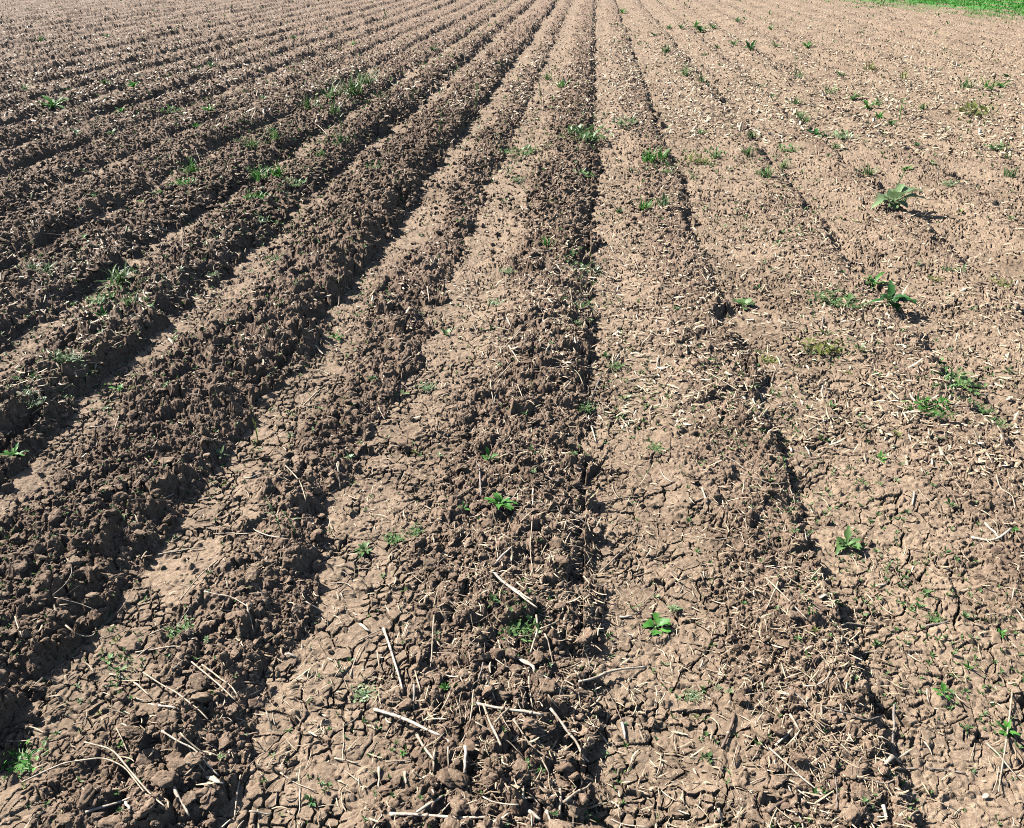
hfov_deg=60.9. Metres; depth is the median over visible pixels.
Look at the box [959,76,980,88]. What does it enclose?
grass tuft
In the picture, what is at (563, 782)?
soil clod
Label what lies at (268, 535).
straw
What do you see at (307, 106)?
grass tuft
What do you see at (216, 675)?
straw
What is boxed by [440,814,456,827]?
soil clod
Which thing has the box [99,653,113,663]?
weed seedling
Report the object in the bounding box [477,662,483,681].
grey stalk
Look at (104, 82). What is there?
leafy weed
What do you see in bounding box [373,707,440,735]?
maize stalk
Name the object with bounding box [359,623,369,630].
straw husk
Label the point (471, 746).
soil clod
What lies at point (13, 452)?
leafy weed
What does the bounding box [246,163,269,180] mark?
grass tuft
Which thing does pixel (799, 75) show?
grass tuft
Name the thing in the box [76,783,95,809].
soil clod
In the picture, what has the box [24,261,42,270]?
grass tuft
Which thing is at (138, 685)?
straw
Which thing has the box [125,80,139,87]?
leafy weed
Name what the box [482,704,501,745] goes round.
maize stalk
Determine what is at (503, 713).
straw
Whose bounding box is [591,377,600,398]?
grey stalk
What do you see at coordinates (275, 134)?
grass tuft
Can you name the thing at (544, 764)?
straw
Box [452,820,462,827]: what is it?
soil clod
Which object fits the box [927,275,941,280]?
weed cluster
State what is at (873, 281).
leafy weed
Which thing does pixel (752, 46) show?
leafy weed
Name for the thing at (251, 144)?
grass tuft
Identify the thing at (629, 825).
straw
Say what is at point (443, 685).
weed seedling
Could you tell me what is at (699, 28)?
leafy weed
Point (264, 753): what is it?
brown stalk
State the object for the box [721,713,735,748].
brown stalk
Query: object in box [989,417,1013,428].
weed cluster
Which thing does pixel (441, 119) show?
grass stalk
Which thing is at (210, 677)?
straw
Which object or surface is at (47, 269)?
grass tuft
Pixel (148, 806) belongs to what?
soil clod
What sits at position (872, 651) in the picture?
straw
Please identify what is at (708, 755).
weed seedling
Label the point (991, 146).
weed cluster
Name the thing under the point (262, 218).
weed cluster
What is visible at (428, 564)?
loose soil crumbs
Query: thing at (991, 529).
straw
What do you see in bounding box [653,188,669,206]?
grass tuft
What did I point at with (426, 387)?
weed cluster
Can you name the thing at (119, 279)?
grass tuft
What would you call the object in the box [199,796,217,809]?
soil clod
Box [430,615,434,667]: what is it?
straw
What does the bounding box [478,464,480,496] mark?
grey stalk
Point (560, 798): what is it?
straw
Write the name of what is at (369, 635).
straw
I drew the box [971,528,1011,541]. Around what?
maize stalk
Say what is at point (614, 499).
straw
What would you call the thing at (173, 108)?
weed cluster
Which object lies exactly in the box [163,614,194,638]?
weed cluster
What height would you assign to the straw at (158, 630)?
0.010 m
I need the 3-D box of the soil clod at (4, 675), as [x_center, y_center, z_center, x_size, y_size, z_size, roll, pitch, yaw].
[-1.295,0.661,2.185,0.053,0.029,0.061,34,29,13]
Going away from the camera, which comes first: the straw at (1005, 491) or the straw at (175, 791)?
the straw at (175, 791)
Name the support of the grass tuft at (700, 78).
on the ploughed field
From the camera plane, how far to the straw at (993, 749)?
2.05 m
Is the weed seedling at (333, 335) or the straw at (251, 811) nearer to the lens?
the straw at (251, 811)
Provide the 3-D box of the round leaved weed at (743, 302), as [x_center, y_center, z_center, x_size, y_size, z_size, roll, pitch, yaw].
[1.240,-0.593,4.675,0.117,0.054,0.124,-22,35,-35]
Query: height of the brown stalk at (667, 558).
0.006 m
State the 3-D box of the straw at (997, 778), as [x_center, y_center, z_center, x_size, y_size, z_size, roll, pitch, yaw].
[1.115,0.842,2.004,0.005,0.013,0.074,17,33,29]
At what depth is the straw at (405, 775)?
2.00 m
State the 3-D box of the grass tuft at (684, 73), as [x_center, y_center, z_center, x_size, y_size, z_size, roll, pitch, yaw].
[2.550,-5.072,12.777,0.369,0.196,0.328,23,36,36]
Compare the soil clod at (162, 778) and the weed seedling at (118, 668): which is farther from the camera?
the weed seedling at (118, 668)
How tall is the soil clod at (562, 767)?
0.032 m
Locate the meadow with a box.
[803,0,1023,20]
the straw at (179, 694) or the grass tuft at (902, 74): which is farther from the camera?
the grass tuft at (902, 74)
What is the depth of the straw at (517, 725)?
2.06 m
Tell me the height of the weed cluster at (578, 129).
0.130 m
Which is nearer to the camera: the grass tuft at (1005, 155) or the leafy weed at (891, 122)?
the grass tuft at (1005, 155)
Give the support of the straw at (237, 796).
on the ploughed field
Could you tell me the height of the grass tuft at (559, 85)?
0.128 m
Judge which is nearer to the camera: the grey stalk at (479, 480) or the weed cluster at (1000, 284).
the grey stalk at (479, 480)
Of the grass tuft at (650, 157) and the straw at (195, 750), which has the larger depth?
the grass tuft at (650, 157)
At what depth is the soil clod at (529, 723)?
2.08 m
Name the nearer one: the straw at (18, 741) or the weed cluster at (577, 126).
the straw at (18, 741)
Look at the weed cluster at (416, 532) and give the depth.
2.86 m
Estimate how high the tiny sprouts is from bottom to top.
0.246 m
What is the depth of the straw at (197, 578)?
2.63 m
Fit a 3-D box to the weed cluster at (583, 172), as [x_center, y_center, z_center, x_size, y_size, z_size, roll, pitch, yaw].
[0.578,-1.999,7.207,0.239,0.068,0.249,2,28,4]
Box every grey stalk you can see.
[412,684,415,709]
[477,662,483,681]
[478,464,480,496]
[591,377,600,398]
[788,687,808,710]
[824,707,882,720]
[835,776,837,810]
[892,704,895,749]
[926,621,947,626]
[929,768,965,773]
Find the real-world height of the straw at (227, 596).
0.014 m
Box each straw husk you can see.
[205,775,222,783]
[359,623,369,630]
[517,657,534,672]
[884,754,901,764]
[982,793,990,798]
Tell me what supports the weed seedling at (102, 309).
on the ploughed field
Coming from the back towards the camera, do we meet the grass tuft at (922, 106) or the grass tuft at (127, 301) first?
the grass tuft at (922, 106)
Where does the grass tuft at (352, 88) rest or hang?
on the ploughed field
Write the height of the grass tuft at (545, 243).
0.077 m
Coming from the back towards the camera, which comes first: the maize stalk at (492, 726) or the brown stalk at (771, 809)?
the maize stalk at (492, 726)
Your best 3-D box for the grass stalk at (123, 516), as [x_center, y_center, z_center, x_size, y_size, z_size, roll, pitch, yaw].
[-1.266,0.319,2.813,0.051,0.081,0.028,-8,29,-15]
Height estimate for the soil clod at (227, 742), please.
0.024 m
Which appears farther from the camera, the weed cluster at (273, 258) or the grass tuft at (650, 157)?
the grass tuft at (650, 157)
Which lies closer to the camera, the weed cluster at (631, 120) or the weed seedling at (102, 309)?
the weed seedling at (102, 309)
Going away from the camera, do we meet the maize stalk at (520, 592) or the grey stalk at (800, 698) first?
the grey stalk at (800, 698)
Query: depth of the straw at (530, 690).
2.20 m
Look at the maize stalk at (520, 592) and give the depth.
2.48 m
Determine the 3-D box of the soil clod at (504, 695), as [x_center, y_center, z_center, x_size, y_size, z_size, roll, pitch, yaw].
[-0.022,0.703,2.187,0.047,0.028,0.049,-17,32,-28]
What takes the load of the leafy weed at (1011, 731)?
on the ploughed field
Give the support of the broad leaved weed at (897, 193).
on the ploughed field
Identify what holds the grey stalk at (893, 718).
on the ploughed field
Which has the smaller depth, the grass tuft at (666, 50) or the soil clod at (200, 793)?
the soil clod at (200, 793)
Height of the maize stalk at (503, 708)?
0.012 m
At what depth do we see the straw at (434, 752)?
2.02 m
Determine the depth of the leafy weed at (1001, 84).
11.87 m
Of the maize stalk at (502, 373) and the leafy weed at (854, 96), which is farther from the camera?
the leafy weed at (854, 96)
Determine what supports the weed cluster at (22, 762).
on the ploughed field
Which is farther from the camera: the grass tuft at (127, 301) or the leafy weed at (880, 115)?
the leafy weed at (880, 115)
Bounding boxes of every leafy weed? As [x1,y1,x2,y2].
[0,442,29,457]
[39,95,66,108]
[100,78,113,84]
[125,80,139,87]
[200,104,215,110]
[354,540,371,557]
[485,492,517,510]
[694,24,708,31]
[743,40,755,48]
[801,41,814,47]
[848,91,862,99]
[859,100,879,108]
[865,272,888,286]
[875,111,885,118]
[886,120,898,124]
[995,80,1011,86]
[996,719,1020,736]
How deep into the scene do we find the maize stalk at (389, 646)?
2.34 m
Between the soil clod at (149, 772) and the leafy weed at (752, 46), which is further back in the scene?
the leafy weed at (752, 46)
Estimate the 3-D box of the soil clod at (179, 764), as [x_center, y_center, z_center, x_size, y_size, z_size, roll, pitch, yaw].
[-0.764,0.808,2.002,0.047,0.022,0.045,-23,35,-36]
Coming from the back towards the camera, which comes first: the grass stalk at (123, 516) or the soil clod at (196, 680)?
the grass stalk at (123, 516)
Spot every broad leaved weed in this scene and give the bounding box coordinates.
[667,604,683,612]
[807,128,830,138]
[835,525,861,555]
[866,280,917,311]
[871,184,925,208]
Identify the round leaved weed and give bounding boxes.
[642,612,670,635]
[732,298,754,309]
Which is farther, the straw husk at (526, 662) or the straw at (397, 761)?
the straw husk at (526, 662)
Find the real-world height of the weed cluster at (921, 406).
0.046 m
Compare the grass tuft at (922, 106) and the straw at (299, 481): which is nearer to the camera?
the straw at (299, 481)
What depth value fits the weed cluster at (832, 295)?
4.65 m
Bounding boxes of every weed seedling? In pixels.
[95,306,106,316]
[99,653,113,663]
[108,383,122,390]
[112,665,126,673]
[214,445,228,457]
[304,794,315,806]
[327,331,341,340]
[439,683,450,689]
[441,328,450,335]
[458,501,469,509]
[481,447,498,461]
[488,593,499,606]
[701,751,712,762]
[854,342,867,352]
[874,450,886,462]
[918,589,932,596]
[931,682,952,700]
[944,497,960,508]
[961,661,973,669]
[963,724,974,733]
[996,628,1006,637]
[1002,365,1017,373]
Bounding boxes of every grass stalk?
[109,504,125,522]
[252,418,258,444]
[265,503,283,532]
[282,510,300,533]
[435,107,443,129]
[474,83,477,109]
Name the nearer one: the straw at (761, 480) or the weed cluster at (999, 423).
the straw at (761, 480)
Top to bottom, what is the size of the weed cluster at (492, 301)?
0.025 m
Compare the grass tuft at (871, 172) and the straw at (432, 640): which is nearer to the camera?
the straw at (432, 640)
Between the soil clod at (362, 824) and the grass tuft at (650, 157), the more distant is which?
the grass tuft at (650, 157)
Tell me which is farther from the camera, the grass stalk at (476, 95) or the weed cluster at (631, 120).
the grass stalk at (476, 95)
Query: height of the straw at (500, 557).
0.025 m
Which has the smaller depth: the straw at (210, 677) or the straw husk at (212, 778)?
the straw husk at (212, 778)
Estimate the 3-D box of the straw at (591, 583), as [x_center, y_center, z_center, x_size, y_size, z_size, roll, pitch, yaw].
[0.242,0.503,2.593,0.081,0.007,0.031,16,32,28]
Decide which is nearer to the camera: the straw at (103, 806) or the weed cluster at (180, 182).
the straw at (103, 806)
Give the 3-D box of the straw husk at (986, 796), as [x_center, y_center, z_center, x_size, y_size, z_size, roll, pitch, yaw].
[1.075,0.866,1.973,0.020,0.008,0.012,2,28,4]
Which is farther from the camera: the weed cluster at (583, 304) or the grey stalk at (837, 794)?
the weed cluster at (583, 304)
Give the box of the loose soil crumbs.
[0,0,1023,827]
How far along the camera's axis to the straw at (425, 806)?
1.91 m
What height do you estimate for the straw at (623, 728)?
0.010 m
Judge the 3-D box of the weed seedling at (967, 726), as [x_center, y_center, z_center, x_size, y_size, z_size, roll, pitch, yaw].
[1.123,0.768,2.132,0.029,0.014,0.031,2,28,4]
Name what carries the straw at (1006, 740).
on the ploughed field
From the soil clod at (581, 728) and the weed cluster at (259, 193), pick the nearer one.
the soil clod at (581, 728)
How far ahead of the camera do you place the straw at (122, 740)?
2.09 m
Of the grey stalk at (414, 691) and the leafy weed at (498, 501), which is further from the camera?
the leafy weed at (498, 501)
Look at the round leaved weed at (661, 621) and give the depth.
2.47 m
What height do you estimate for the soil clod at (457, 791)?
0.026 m
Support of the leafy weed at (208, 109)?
on the ploughed field
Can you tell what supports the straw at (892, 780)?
on the ploughed field
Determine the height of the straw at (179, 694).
0.033 m
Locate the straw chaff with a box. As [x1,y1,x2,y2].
[0,0,1023,827]
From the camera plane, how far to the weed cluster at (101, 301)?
4.63 m
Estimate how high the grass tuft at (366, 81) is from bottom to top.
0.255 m
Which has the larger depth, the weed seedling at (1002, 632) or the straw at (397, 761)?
the weed seedling at (1002, 632)
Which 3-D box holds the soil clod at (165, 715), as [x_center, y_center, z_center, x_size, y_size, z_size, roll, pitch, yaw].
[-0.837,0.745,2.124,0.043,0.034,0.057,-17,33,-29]
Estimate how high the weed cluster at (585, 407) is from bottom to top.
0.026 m
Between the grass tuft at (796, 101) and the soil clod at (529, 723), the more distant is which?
the grass tuft at (796, 101)
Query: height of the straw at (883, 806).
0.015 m
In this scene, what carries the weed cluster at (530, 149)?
on the ploughed field
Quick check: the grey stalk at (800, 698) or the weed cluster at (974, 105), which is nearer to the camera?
the grey stalk at (800, 698)
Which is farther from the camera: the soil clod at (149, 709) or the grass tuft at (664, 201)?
the grass tuft at (664, 201)
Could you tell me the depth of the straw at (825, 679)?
2.21 m
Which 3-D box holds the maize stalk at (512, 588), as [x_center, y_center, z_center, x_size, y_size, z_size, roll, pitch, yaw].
[0.006,0.505,2.493,0.013,0.022,0.214,-18,33,-30]
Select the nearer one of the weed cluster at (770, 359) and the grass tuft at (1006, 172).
the weed cluster at (770, 359)
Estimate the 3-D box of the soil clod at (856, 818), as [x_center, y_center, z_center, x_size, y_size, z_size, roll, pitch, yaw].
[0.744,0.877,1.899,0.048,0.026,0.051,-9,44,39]
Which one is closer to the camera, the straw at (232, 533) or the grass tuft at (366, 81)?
the straw at (232, 533)
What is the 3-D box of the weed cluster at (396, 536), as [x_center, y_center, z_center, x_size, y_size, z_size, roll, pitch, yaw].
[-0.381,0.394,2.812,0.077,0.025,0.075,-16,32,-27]
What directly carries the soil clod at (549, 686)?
on the ploughed field
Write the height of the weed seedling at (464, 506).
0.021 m
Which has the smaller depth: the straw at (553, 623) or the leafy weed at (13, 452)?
the straw at (553, 623)
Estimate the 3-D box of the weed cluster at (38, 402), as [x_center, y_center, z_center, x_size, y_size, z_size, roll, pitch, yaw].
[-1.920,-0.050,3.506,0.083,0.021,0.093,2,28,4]
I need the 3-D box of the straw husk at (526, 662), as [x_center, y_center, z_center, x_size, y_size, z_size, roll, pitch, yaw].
[0.040,0.656,2.287,0.018,0.007,0.070,-23,36,-36]
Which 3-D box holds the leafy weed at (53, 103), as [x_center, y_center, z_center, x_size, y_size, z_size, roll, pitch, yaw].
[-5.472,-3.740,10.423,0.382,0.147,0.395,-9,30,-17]
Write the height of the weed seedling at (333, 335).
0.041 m
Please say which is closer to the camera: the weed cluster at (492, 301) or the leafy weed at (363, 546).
the leafy weed at (363, 546)
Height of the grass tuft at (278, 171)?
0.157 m
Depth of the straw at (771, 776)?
2.00 m
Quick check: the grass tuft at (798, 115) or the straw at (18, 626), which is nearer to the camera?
the straw at (18, 626)
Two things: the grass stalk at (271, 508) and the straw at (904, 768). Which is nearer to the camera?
the straw at (904, 768)
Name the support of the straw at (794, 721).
on the ploughed field
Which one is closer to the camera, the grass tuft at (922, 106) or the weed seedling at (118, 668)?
the weed seedling at (118, 668)
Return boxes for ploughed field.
[0,0,1023,827]
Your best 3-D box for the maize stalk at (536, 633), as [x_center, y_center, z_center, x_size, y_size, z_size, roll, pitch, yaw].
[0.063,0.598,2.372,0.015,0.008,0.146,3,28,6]
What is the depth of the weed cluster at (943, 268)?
5.07 m
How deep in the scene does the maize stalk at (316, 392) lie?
3.74 m
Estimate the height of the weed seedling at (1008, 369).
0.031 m
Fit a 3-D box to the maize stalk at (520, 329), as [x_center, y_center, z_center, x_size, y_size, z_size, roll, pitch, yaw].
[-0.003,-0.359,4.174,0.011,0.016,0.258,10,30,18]
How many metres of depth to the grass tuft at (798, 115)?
9.79 m
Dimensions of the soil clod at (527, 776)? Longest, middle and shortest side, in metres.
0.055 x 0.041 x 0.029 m
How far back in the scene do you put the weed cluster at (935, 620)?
2.46 m
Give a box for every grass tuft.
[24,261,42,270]
[35,260,54,272]
[97,258,136,290]
[122,294,136,305]
[175,156,198,173]
[236,135,258,148]
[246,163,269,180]
[261,122,289,140]
[264,159,288,176]
[296,91,325,109]
[315,80,343,98]
[321,128,350,144]
[322,101,342,113]
[331,69,367,94]
[354,64,378,84]
[540,235,553,245]
[543,71,554,79]
[552,79,569,87]
[632,194,652,209]
[641,146,664,162]
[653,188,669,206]
[656,147,669,160]
[661,44,673,52]
[674,64,698,75]
[695,74,706,82]
[706,143,727,157]
[739,145,753,155]
[747,129,759,138]
[754,166,778,177]
[778,157,790,167]
[786,95,803,104]
[792,106,807,117]
[794,65,808,77]
[800,114,812,122]
[823,85,839,93]
[857,163,880,175]
[865,60,879,69]
[900,70,908,78]
[917,103,926,109]
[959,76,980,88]
[980,75,997,89]
[1002,152,1011,158]
[1002,165,1019,177]
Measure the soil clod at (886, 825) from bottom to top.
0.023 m
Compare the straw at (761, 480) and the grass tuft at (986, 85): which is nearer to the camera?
the straw at (761, 480)
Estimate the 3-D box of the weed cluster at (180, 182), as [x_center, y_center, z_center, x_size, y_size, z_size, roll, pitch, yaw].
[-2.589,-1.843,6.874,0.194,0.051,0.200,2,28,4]
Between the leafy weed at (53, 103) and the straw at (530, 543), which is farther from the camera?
the leafy weed at (53, 103)
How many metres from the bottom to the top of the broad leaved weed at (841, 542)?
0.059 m
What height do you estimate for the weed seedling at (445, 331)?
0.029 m
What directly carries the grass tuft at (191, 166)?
on the ploughed field
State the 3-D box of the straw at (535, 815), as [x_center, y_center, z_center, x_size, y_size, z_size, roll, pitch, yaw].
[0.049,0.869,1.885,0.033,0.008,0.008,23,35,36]
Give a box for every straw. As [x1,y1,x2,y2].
[6,739,32,741]
[14,616,22,637]
[22,757,145,794]
[54,597,94,609]
[65,625,96,636]
[84,741,165,806]
[85,797,130,813]
[116,727,129,754]
[124,801,130,809]
[133,682,149,694]
[135,646,180,652]
[142,672,207,719]
[149,625,170,634]
[158,547,204,554]
[161,730,218,775]
[172,786,189,816]
[179,560,217,600]
[179,732,204,752]
[191,661,234,699]
[201,664,237,695]
[204,591,251,608]
[213,533,251,533]
[234,775,240,819]
[246,603,253,631]
[249,810,271,814]
[253,528,284,536]
[280,772,316,791]
[285,465,305,500]
[297,786,299,817]
[334,757,357,763]
[342,723,343,761]
[350,639,368,676]
[358,629,381,640]
[377,766,380,788]
[385,759,410,762]
[403,771,406,783]
[412,666,420,691]
[416,795,442,812]
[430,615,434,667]
[433,749,435,771]
[447,746,448,767]
[463,745,467,773]
[469,689,474,721]
[475,721,520,754]
[483,796,518,805]
[494,706,510,722]
[495,546,512,563]
[497,640,507,665]
[512,718,551,759]
[528,676,532,707]
[528,809,540,820]
[530,515,532,571]
[539,755,548,772]
[540,620,559,628]
[544,633,553,666]
[559,788,561,815]
[583,576,606,586]
[592,497,643,506]
[599,537,635,572]
[611,819,648,826]
[621,722,625,739]
[696,535,737,539]
[709,373,741,392]
[717,808,724,824]
[740,473,785,483]
[750,774,803,783]
[766,578,807,619]
[766,581,778,609]
[769,747,831,802]
[774,728,792,746]
[789,713,800,730]
[805,671,830,686]
[831,731,850,754]
[839,622,876,627]
[857,774,899,783]
[861,650,884,653]
[881,804,887,820]
[894,766,918,769]
[984,522,998,536]
[986,743,1016,776]
[992,766,999,791]
[995,474,1015,508]
[998,690,1012,792]
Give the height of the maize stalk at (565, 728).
0.047 m
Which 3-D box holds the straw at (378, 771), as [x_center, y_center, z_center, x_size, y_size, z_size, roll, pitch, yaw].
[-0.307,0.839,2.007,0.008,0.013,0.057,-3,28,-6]
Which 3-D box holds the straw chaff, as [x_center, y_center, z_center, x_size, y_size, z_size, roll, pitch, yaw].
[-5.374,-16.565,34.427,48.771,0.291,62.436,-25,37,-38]
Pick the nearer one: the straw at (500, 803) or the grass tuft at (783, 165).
the straw at (500, 803)
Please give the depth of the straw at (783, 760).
2.00 m
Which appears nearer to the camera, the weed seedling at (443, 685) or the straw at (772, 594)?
the weed seedling at (443, 685)
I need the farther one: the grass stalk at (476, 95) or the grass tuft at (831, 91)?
the grass tuft at (831, 91)
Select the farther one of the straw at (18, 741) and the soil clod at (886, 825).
the straw at (18, 741)
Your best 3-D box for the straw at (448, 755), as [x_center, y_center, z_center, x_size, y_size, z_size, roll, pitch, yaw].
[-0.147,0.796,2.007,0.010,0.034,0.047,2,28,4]
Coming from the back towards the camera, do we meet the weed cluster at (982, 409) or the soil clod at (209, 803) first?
the weed cluster at (982, 409)
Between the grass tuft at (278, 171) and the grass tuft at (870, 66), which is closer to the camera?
the grass tuft at (278, 171)
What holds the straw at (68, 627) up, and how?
on the ploughed field
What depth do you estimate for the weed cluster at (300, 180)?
6.75 m
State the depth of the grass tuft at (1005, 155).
7.88 m
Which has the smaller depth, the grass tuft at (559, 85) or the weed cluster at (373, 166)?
the weed cluster at (373, 166)
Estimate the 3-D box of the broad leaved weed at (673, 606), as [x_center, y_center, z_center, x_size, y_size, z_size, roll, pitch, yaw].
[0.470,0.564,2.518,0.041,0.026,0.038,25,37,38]
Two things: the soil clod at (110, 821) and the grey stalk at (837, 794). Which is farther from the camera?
the grey stalk at (837, 794)
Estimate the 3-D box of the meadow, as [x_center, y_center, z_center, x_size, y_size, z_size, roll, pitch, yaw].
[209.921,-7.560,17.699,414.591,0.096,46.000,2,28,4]
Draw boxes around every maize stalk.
[148,703,176,708]
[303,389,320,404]
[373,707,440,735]
[382,627,403,689]
[389,812,484,818]
[415,734,434,760]
[475,702,543,715]
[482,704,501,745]
[488,362,511,386]
[494,572,537,607]
[501,328,521,349]
[503,580,532,600]
[530,614,538,652]
[550,708,588,761]
[563,782,591,803]
[578,666,646,682]
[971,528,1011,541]
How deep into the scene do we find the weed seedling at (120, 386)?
3.80 m
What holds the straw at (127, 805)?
on the ploughed field
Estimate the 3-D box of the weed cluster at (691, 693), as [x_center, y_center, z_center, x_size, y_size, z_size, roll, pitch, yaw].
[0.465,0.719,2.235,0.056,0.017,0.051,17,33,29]
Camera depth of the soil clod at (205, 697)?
2.17 m
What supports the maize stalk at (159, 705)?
on the ploughed field
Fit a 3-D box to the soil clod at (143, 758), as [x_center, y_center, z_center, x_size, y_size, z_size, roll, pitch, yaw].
[-0.853,0.810,2.045,0.051,0.036,0.043,0,28,0]
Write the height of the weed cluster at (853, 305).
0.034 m
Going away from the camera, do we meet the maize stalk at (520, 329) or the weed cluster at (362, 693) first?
the weed cluster at (362, 693)
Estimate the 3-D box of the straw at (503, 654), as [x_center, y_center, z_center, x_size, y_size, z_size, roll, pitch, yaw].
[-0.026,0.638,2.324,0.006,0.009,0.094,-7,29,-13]
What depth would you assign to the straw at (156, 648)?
2.37 m
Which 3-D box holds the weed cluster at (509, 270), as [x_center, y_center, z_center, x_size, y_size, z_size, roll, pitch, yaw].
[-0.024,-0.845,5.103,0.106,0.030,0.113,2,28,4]
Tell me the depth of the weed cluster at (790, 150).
8.19 m
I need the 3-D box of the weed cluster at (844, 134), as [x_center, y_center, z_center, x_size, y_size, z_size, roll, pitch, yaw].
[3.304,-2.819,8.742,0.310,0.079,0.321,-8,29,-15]
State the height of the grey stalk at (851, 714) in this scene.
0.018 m
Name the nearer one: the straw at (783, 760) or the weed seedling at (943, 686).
the straw at (783, 760)
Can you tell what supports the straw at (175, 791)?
on the ploughed field
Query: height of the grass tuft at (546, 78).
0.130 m
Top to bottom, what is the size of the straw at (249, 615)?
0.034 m
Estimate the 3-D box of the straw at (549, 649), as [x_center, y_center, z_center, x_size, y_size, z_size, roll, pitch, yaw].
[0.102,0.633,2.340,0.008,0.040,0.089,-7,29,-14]
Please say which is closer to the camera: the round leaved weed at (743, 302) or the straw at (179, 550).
the straw at (179, 550)
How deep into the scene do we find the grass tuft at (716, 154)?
7.89 m
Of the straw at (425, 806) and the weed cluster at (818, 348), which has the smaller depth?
the straw at (425, 806)
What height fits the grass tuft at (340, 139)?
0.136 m
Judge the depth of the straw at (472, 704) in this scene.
2.13 m
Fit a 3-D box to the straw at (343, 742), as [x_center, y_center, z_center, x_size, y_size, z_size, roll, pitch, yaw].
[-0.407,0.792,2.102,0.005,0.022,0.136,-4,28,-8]
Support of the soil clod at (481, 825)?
on the ploughed field
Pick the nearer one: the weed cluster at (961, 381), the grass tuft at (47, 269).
the weed cluster at (961, 381)
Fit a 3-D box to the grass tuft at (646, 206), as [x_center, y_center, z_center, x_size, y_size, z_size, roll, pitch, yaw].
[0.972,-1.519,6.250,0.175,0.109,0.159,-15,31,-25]
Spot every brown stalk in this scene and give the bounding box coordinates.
[246,738,285,767]
[480,595,518,620]
[604,686,622,721]
[646,551,691,566]
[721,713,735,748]
[766,798,787,813]
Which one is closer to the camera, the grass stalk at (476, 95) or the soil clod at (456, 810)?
the soil clod at (456, 810)
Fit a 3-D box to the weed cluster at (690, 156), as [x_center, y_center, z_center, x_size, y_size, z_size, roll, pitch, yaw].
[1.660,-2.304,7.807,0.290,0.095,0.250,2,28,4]
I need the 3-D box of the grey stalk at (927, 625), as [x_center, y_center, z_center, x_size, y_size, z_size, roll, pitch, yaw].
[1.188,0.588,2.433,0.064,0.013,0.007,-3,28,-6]
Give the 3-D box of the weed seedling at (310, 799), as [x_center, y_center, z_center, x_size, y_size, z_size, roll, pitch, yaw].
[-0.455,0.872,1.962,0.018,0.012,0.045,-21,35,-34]
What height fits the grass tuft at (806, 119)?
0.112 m
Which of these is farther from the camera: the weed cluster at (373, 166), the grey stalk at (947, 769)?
the weed cluster at (373, 166)
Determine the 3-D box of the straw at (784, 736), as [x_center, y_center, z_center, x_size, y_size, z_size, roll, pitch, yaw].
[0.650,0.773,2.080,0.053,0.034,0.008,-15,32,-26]
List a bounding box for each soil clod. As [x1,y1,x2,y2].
[0,669,9,682]
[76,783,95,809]
[97,815,121,827]
[123,725,141,738]
[135,747,160,764]
[136,797,156,817]
[142,704,158,717]
[143,766,158,777]
[149,769,176,788]
[157,709,177,724]
[167,757,187,774]
[189,672,206,691]
[189,692,213,702]
[194,787,208,800]
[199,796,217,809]
[218,734,233,750]
[355,820,369,827]
[436,768,457,788]
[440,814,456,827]
[448,768,469,788]
[450,795,468,816]
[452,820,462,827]
[453,788,471,800]
[460,739,478,754]
[476,821,500,827]
[490,648,504,662]
[494,690,511,701]
[509,769,531,783]
[522,718,539,728]
[539,677,555,693]
[548,819,573,827]
[554,761,574,773]
[555,778,568,789]
[568,799,586,822]
[572,814,584,826]
[577,724,590,736]
[841,802,863,827]
[844,761,862,781]
[856,786,872,804]
[878,821,892,827]
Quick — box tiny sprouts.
[0,0,1023,827]
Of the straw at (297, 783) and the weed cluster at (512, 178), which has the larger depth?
the weed cluster at (512, 178)
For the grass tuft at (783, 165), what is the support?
on the ploughed field
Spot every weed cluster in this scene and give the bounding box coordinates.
[0,739,45,777]
[28,397,45,408]
[52,346,83,361]
[80,291,114,304]
[158,104,183,113]
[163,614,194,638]
[169,177,197,184]
[243,191,269,198]
[250,213,271,222]
[264,254,281,262]
[282,177,306,185]
[349,682,380,702]
[366,160,382,169]
[384,528,405,545]
[406,523,425,536]
[415,380,436,392]
[488,297,503,304]
[498,614,540,641]
[499,148,513,152]
[499,266,516,273]
[511,145,538,155]
[511,175,525,181]
[561,124,612,141]
[563,123,590,131]
[573,168,594,176]
[574,299,591,307]
[577,399,597,413]
[581,264,600,273]
[605,358,625,370]
[612,113,645,127]
[647,441,667,452]
[683,151,713,163]
[683,684,703,702]
[760,354,777,363]
[773,143,802,152]
[793,328,847,355]
[807,285,856,305]
[825,129,859,138]
[840,300,865,309]
[900,393,956,418]
[923,612,947,622]
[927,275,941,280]
[933,366,987,394]
[940,179,959,186]
[940,266,956,271]
[946,100,1002,116]
[974,402,996,414]
[983,140,1010,149]
[985,276,1012,286]
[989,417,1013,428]
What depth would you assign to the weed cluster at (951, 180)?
6.86 m
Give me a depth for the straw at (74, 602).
2.48 m
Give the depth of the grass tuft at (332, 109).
9.68 m
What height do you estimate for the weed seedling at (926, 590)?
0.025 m
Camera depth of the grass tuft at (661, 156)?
7.70 m
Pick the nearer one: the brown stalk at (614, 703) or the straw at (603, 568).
the brown stalk at (614, 703)
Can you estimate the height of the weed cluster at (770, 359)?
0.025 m
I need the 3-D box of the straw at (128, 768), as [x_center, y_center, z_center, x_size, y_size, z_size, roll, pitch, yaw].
[-0.882,0.815,1.997,0.351,0.050,0.026,20,34,33]

